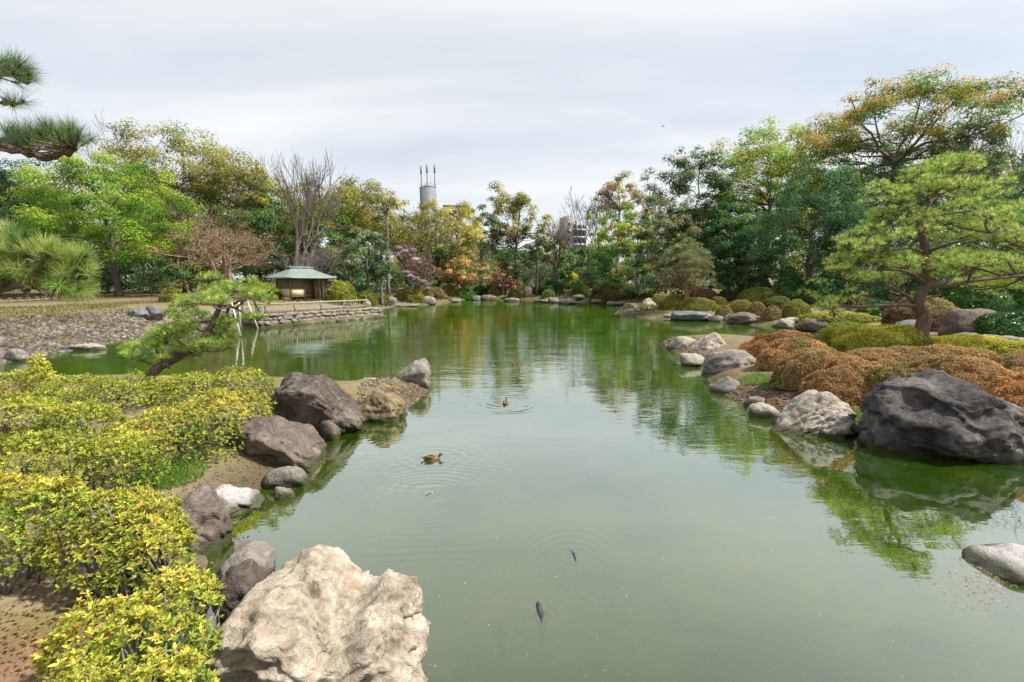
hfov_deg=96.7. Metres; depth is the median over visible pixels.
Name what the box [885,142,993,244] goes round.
broadleaf tree
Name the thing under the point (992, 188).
broadleaf tree
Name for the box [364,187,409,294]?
broadleaf tree
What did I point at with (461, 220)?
broadleaf tree
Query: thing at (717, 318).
boulder
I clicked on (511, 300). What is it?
boulder
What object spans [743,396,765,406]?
boulder
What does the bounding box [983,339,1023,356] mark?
clipped hedge
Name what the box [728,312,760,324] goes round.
boulder
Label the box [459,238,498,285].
broadleaf tree
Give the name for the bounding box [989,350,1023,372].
clipped shrub
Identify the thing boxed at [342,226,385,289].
evergreen tree
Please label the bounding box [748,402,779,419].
boulder
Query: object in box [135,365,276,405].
azalea hedge
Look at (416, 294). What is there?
garden shrub
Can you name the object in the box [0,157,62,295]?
evergreen tree
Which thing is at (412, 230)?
broadleaf tree
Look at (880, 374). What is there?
clipped shrub
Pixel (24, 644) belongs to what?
leaf litter
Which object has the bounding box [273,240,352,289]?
tree
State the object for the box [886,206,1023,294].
evergreen tree
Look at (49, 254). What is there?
pine tree
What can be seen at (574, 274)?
garden shrub
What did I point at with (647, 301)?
boulder
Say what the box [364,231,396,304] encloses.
broadleaf tree
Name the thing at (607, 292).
garden shrub
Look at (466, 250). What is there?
broadleaf tree
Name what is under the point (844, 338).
clipped hedge
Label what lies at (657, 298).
clipped shrub
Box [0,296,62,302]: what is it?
hoop fence
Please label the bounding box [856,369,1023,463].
boulder
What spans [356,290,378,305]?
garden shrub
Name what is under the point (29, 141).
pine tree
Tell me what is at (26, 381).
leafy bush
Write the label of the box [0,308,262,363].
beach gravel
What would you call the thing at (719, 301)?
clipped shrub
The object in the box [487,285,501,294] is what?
garden shrub
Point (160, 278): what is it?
broadleaf tree
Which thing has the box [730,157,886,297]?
evergreen tree
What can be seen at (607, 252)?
evergreen tree
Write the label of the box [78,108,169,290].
broadleaf tree
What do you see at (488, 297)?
boulder
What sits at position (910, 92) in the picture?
broadleaf tree
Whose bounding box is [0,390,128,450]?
azalea bush
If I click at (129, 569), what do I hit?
azalea bush
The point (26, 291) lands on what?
evergreen tree
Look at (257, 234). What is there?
bare tree
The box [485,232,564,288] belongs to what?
broadleaf tree
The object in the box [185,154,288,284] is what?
broadleaf tree
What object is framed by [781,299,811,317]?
clipped shrub
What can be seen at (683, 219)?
evergreen tree
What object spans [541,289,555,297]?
garden shrub
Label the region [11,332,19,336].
beach stone
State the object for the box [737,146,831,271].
broadleaf tree
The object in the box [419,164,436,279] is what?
tower
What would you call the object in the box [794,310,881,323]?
clipped hedge
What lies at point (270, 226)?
broadleaf tree
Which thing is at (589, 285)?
pine tree
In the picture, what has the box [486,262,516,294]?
maple tree
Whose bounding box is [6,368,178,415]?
azalea hedge
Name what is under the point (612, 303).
boulder
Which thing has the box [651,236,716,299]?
pine tree
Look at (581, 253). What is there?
evergreen tree
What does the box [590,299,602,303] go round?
boulder
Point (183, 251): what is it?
maple tree
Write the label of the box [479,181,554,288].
broadleaf tree
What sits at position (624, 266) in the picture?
woodland
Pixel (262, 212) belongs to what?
evergreen tree
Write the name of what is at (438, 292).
garden shrub
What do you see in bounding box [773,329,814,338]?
clipped shrub
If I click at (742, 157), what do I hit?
broadleaf tree
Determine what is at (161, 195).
broadleaf tree
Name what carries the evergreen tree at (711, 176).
on the ground at (244, 463)
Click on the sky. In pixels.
(540, 99)
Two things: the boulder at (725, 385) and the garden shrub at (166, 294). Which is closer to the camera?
the boulder at (725, 385)
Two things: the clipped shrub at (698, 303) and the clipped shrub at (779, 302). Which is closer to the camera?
the clipped shrub at (779, 302)
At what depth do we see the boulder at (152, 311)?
29.07 m
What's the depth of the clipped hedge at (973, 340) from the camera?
15.32 m
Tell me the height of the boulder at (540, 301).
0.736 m
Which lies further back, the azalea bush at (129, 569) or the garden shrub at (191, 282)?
the garden shrub at (191, 282)
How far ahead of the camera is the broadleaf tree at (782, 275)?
54.34 m
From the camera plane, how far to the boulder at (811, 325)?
27.20 m
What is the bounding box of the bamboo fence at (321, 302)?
[241,299,367,312]
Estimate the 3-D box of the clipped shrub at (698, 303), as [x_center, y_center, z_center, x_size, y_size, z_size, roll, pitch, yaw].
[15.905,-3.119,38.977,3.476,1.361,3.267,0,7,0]
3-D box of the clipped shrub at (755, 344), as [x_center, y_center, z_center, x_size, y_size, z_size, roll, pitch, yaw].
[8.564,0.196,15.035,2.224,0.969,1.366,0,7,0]
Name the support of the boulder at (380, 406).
on the ground at (244, 463)
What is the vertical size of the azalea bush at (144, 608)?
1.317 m
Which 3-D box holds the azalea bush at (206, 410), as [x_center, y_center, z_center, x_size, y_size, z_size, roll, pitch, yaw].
[-5.015,1.291,7.142,1.741,0.997,2.754,3,8,21]
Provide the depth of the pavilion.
46.24 m
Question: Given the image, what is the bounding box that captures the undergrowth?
[0,236,1015,299]
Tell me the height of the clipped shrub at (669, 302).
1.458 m
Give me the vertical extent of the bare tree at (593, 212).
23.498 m
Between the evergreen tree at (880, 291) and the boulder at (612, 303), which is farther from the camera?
the boulder at (612, 303)
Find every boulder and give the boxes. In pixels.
[3,349,31,361]
[69,343,106,349]
[127,307,148,317]
[145,306,166,316]
[152,483,232,555]
[184,544,431,681]
[211,559,267,624]
[215,484,264,515]
[218,540,275,580]
[223,415,326,472]
[262,466,311,489]
[266,372,365,433]
[274,486,294,500]
[312,448,321,461]
[319,420,340,440]
[360,390,407,422]
[388,297,397,305]
[396,304,419,306]
[396,358,431,388]
[423,296,435,304]
[448,299,460,301]
[471,295,480,299]
[480,294,496,299]
[503,298,518,301]
[522,287,531,297]
[533,299,548,302]
[548,297,558,302]
[558,298,576,303]
[571,294,584,300]
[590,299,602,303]
[606,301,623,305]
[623,303,640,308]
[642,298,655,306]
[668,336,694,348]
[669,311,712,320]
[680,353,703,366]
[690,332,726,349]
[701,349,755,375]
[708,315,723,321]
[710,376,739,394]
[725,295,735,300]
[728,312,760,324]
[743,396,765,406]
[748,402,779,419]
[771,389,858,438]
[773,317,797,328]
[794,317,828,331]
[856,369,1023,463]
[894,319,915,325]
[937,308,996,335]
[962,543,1023,584]
[984,334,1023,340]
[1005,447,1023,465]
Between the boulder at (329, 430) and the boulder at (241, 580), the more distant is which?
the boulder at (329, 430)
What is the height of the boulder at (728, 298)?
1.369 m
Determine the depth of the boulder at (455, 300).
66.31 m
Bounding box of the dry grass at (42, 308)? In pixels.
[0,292,402,331]
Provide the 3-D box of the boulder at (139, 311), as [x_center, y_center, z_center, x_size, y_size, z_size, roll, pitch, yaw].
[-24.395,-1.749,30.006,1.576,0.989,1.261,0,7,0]
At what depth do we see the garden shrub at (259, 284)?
44.77 m
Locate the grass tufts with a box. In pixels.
[82,371,862,681]
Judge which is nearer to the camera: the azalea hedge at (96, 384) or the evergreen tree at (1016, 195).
the azalea hedge at (96, 384)
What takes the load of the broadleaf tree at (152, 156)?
on the ground at (244, 463)
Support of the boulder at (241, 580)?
on the ground at (244, 463)
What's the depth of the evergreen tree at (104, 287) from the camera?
53.96 m
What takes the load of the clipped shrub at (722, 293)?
on the ground at (244, 463)
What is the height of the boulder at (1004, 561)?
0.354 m
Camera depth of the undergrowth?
56.85 m
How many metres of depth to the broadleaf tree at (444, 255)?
76.80 m
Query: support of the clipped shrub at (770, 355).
on the ground at (244, 463)
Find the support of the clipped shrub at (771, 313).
on the ground at (244, 463)
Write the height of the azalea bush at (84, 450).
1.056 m
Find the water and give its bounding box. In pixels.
[0,299,1023,681]
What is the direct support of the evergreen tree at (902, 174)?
on the ground at (244, 463)
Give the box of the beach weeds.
[0,313,205,354]
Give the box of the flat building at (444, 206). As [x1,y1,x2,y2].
[443,205,461,243]
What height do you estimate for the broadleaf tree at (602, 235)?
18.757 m
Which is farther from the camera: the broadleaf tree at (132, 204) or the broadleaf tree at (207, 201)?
the broadleaf tree at (207, 201)
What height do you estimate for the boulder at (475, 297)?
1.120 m
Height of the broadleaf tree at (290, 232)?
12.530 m
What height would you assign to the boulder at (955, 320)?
1.559 m
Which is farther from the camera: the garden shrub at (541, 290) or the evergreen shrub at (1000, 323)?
the garden shrub at (541, 290)
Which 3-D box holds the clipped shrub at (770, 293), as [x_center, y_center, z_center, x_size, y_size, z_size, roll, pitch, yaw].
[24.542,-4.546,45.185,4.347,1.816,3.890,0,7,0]
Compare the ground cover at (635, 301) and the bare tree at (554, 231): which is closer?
the ground cover at (635, 301)
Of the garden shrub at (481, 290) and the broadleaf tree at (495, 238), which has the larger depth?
the broadleaf tree at (495, 238)
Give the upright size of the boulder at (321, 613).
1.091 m
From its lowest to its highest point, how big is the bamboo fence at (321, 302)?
0.890 m
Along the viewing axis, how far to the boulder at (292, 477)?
6.62 m
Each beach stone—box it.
[5,342,15,347]
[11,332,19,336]
[75,332,86,335]
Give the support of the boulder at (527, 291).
on the ground at (244, 463)
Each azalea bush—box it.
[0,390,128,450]
[0,425,173,512]
[0,468,199,621]
[28,563,226,681]
[83,387,276,476]
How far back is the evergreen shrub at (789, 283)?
44.52 m
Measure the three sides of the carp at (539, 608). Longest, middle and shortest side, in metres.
0.529 x 0.211 x 0.116 m
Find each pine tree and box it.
[0,43,104,161]
[0,215,108,305]
[116,269,281,388]
[220,293,270,328]
[486,244,522,294]
[518,232,557,295]
[545,256,566,294]
[581,243,597,290]
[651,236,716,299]
[793,150,1023,347]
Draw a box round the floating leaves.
[211,410,408,571]
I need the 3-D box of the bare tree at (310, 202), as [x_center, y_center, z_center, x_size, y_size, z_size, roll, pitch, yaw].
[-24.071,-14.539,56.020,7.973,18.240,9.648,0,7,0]
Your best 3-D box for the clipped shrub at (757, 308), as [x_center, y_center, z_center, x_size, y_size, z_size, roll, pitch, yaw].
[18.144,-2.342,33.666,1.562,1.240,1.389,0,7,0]
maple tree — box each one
[131,193,252,292]
[132,211,292,294]
[435,253,488,286]
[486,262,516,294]
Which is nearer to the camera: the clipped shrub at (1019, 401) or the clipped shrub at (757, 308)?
the clipped shrub at (1019, 401)
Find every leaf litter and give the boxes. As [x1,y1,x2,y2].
[0,408,278,676]
[385,370,799,412]
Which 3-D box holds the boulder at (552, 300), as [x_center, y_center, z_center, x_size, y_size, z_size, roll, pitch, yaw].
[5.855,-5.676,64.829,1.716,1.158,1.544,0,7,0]
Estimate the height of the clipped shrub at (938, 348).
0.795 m
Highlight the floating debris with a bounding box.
[302,448,1010,677]
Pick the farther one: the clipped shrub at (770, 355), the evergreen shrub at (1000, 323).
the evergreen shrub at (1000, 323)
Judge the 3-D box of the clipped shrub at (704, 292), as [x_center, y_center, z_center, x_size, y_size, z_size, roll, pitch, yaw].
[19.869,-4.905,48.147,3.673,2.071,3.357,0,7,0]
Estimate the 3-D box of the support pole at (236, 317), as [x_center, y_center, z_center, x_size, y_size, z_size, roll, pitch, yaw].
[-16.199,-1.296,26.723,1.035,1.956,0.110,6,10,39]
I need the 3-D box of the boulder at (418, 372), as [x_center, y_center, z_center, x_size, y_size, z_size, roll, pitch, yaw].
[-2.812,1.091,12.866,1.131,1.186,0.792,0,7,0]
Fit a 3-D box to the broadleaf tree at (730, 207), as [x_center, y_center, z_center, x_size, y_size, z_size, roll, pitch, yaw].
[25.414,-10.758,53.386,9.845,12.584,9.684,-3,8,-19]
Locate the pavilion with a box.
[263,266,336,300]
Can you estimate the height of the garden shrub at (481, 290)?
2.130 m
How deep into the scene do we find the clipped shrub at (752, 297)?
41.49 m
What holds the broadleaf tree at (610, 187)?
on the ground at (244, 463)
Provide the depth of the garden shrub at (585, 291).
72.40 m
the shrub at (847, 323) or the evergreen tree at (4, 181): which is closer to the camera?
the shrub at (847, 323)
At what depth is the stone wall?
32.30 m
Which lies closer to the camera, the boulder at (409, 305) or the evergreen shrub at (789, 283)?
the evergreen shrub at (789, 283)
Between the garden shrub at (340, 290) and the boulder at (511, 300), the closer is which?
the garden shrub at (340, 290)
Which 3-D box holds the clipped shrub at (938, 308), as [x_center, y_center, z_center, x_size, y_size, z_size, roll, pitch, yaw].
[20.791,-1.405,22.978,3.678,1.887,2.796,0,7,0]
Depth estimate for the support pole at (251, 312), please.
29.41 m
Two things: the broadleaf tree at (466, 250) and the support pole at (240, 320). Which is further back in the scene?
the broadleaf tree at (466, 250)
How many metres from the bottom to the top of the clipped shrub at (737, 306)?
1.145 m
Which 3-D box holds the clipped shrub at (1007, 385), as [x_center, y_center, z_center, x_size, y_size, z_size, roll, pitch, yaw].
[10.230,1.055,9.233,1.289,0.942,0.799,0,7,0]
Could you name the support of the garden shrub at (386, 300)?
on the ground at (244, 463)
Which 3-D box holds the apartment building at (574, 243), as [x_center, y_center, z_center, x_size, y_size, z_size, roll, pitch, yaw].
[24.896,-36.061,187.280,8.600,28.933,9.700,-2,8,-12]
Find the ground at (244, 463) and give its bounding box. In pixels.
[0,281,937,681]
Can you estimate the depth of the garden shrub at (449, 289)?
74.62 m
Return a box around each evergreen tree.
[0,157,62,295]
[0,264,86,294]
[1,182,194,293]
[143,206,275,289]
[202,172,326,279]
[308,243,384,285]
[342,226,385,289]
[557,247,601,289]
[564,236,651,292]
[614,194,706,293]
[639,145,757,288]
[707,234,793,290]
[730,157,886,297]
[821,166,966,296]
[850,242,977,302]
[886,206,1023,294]
[947,162,1023,277]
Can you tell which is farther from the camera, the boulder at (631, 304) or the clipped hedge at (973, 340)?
the boulder at (631, 304)
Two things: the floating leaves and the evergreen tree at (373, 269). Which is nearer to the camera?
the floating leaves
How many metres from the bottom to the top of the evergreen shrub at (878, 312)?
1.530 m
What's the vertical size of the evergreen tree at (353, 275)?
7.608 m
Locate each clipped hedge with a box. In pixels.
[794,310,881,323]
[817,324,937,351]
[930,333,1008,348]
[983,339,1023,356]
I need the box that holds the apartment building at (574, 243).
[560,216,586,275]
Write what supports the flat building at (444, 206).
on the ground at (244, 463)
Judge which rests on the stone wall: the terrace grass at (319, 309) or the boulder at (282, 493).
the terrace grass at (319, 309)
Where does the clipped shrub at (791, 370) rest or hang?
on the ground at (244, 463)
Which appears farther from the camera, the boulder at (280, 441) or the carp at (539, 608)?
the boulder at (280, 441)
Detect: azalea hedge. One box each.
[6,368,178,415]
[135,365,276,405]
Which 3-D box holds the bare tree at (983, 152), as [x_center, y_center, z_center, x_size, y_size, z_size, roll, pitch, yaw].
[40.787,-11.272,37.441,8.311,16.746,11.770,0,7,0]
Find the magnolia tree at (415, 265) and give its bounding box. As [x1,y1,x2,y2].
[385,240,442,289]
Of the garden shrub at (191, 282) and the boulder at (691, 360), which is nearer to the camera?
the boulder at (691, 360)
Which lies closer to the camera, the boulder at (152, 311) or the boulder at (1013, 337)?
the boulder at (1013, 337)
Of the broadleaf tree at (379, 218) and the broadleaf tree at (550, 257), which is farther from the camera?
the broadleaf tree at (550, 257)
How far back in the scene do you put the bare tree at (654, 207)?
92.75 m
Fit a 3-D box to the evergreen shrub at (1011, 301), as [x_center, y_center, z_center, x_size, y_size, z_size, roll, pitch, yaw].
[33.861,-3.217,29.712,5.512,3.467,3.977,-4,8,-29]
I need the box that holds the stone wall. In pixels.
[242,307,386,327]
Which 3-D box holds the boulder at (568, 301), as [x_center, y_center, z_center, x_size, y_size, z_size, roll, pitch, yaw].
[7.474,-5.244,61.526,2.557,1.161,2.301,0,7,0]
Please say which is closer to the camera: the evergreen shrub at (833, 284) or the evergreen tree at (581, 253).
the evergreen shrub at (833, 284)
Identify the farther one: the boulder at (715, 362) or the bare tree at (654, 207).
the bare tree at (654, 207)
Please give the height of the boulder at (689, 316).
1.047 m
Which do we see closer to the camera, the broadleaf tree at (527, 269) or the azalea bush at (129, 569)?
the azalea bush at (129, 569)
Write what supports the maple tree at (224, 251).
on the ground at (244, 463)
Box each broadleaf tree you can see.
[6,150,206,296]
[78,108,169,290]
[79,117,267,292]
[113,170,197,288]
[130,260,170,296]
[150,160,270,279]
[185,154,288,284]
[231,179,330,245]
[265,202,368,273]
[283,173,400,278]
[299,185,372,279]
[334,178,417,290]
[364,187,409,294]
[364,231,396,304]
[365,206,483,285]
[392,198,478,287]
[403,237,495,286]
[431,205,486,288]
[455,204,506,284]
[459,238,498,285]
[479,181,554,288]
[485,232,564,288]
[518,259,551,288]
[539,233,576,279]
[584,187,654,277]
[591,170,647,270]
[615,217,659,295]
[680,182,762,288]
[695,197,783,295]
[699,114,827,286]
[735,221,796,287]
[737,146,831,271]
[796,158,875,272]
[797,62,1023,295]
[803,131,945,294]
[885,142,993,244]
[910,101,1020,271]
[939,161,1023,249]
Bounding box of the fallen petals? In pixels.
[914,539,1021,619]
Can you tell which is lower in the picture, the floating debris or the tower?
the floating debris
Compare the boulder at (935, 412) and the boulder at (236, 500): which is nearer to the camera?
the boulder at (236, 500)
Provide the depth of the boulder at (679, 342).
19.83 m
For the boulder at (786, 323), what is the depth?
29.33 m
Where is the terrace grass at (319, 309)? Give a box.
[263,306,375,313]
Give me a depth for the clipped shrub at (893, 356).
12.29 m
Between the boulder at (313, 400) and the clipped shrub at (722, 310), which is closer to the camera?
the boulder at (313, 400)
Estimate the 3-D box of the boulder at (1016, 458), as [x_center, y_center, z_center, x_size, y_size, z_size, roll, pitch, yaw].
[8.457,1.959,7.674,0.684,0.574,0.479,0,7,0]
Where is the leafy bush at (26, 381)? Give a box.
[0,353,63,399]
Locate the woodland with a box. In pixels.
[0,148,1023,288]
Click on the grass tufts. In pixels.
(181, 469)
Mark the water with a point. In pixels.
(702, 527)
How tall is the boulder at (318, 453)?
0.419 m
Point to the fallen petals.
(976, 585)
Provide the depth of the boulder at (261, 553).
4.59 m
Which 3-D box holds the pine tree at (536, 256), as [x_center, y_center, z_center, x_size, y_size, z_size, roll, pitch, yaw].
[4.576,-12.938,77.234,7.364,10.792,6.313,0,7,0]
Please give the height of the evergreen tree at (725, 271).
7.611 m
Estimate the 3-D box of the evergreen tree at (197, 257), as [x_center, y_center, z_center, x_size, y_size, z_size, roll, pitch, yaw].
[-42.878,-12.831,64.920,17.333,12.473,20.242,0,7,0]
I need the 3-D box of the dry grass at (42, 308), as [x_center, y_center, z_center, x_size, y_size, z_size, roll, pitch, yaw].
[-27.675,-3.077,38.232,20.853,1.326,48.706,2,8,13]
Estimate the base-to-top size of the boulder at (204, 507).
0.988 m
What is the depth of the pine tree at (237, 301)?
28.49 m
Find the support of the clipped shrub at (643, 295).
on the ground at (244, 463)
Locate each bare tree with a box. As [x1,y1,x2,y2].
[224,150,279,280]
[268,149,352,266]
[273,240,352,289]
[541,210,577,279]
[551,173,631,285]
[642,180,667,289]
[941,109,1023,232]
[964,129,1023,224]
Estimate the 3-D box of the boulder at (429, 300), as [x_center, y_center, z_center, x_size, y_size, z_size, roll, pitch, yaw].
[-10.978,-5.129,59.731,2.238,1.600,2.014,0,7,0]
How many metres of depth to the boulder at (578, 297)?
65.29 m
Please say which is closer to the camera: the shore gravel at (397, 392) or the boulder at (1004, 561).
the boulder at (1004, 561)
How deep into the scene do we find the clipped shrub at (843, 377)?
10.03 m
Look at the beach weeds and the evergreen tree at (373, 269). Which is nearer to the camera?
the beach weeds
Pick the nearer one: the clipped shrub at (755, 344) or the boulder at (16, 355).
the clipped shrub at (755, 344)
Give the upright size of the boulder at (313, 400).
1.605 m
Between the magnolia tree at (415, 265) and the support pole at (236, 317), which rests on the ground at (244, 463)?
the magnolia tree at (415, 265)
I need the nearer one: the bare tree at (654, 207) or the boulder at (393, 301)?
the boulder at (393, 301)
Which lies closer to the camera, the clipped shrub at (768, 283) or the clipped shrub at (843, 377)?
the clipped shrub at (843, 377)
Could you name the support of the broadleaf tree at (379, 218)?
on the ground at (244, 463)
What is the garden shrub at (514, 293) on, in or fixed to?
on the shore gravel at (397, 392)
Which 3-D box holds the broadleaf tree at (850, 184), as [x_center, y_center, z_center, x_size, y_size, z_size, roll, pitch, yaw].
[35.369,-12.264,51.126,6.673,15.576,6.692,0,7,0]
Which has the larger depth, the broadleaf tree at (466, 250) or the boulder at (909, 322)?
the broadleaf tree at (466, 250)
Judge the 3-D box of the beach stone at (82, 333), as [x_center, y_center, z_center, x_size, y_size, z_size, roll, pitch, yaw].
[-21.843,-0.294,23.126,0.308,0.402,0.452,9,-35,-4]
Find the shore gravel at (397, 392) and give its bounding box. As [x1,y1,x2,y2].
[357,297,795,412]
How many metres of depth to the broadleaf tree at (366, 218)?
65.33 m
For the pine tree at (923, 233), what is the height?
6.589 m
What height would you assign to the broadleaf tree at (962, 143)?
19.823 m
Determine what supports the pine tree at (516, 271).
on the ground at (244, 463)
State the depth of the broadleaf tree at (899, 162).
53.33 m
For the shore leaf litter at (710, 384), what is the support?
on the ground at (244, 463)
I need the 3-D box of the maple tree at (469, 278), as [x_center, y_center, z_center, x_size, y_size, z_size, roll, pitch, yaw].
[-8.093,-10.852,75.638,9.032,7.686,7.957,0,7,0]
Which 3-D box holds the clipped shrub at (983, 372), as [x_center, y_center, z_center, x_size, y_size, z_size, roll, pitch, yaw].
[10.600,0.745,10.940,2.608,0.965,1.610,0,7,0]
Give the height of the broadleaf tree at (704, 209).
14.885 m
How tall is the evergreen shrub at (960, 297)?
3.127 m
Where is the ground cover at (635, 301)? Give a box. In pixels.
[197,293,820,313]
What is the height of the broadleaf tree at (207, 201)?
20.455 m
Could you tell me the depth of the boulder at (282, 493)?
6.32 m
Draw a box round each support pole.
[231,303,240,332]
[238,302,241,332]
[247,302,257,327]
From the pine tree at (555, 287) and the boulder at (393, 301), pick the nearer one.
the boulder at (393, 301)
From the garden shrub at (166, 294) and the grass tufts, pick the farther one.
the garden shrub at (166, 294)
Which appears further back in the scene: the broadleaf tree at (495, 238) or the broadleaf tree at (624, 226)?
the broadleaf tree at (495, 238)
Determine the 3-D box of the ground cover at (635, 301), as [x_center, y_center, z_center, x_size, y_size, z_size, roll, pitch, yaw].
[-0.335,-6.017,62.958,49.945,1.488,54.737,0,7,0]
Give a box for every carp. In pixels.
[536,601,543,621]
[569,547,576,558]
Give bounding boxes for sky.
[0,0,1023,281]
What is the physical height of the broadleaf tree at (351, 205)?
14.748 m
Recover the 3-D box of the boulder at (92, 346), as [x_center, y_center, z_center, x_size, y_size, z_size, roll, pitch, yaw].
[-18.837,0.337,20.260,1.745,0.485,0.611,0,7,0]
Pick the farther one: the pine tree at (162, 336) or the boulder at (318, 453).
the pine tree at (162, 336)
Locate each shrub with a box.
[158,285,182,302]
[190,273,206,288]
[242,279,279,299]
[328,279,358,302]
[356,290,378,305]
[377,294,389,304]
[393,286,433,302]
[428,287,448,298]
[442,283,455,296]
[452,287,475,298]
[472,285,487,294]
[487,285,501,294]
[507,288,522,297]
[532,280,564,294]
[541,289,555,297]
[563,271,580,288]
[569,284,590,297]
[589,282,638,302]
[638,292,652,299]
[651,293,668,304]
[657,295,683,309]
[677,297,718,310]
[683,286,717,299]
[710,296,726,306]
[714,305,732,316]
[718,289,736,297]
[727,299,751,312]
[735,275,771,291]
[735,286,779,299]
[738,291,767,302]
[738,332,790,357]
[746,301,765,315]
[754,336,837,370]
[759,306,782,320]
[762,296,789,308]
[768,347,833,390]
[771,267,804,300]
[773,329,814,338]
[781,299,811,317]
[797,351,880,405]
[800,270,854,306]
[815,321,858,332]
[842,345,932,370]
[855,298,891,316]
[867,366,906,391]
[881,295,959,331]
[903,353,1008,388]
[915,343,996,358]
[927,273,988,308]
[975,310,1023,337]
[983,273,1023,312]
[984,369,1023,401]
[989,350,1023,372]
[1009,395,1023,407]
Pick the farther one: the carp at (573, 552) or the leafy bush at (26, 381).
the leafy bush at (26, 381)
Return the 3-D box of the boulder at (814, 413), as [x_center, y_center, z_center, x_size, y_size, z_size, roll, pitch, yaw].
[6.210,1.589,9.358,1.889,1.161,1.322,0,7,0]
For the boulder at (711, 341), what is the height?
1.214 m
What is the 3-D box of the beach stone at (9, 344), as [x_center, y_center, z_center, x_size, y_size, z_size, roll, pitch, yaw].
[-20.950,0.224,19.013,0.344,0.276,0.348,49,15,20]

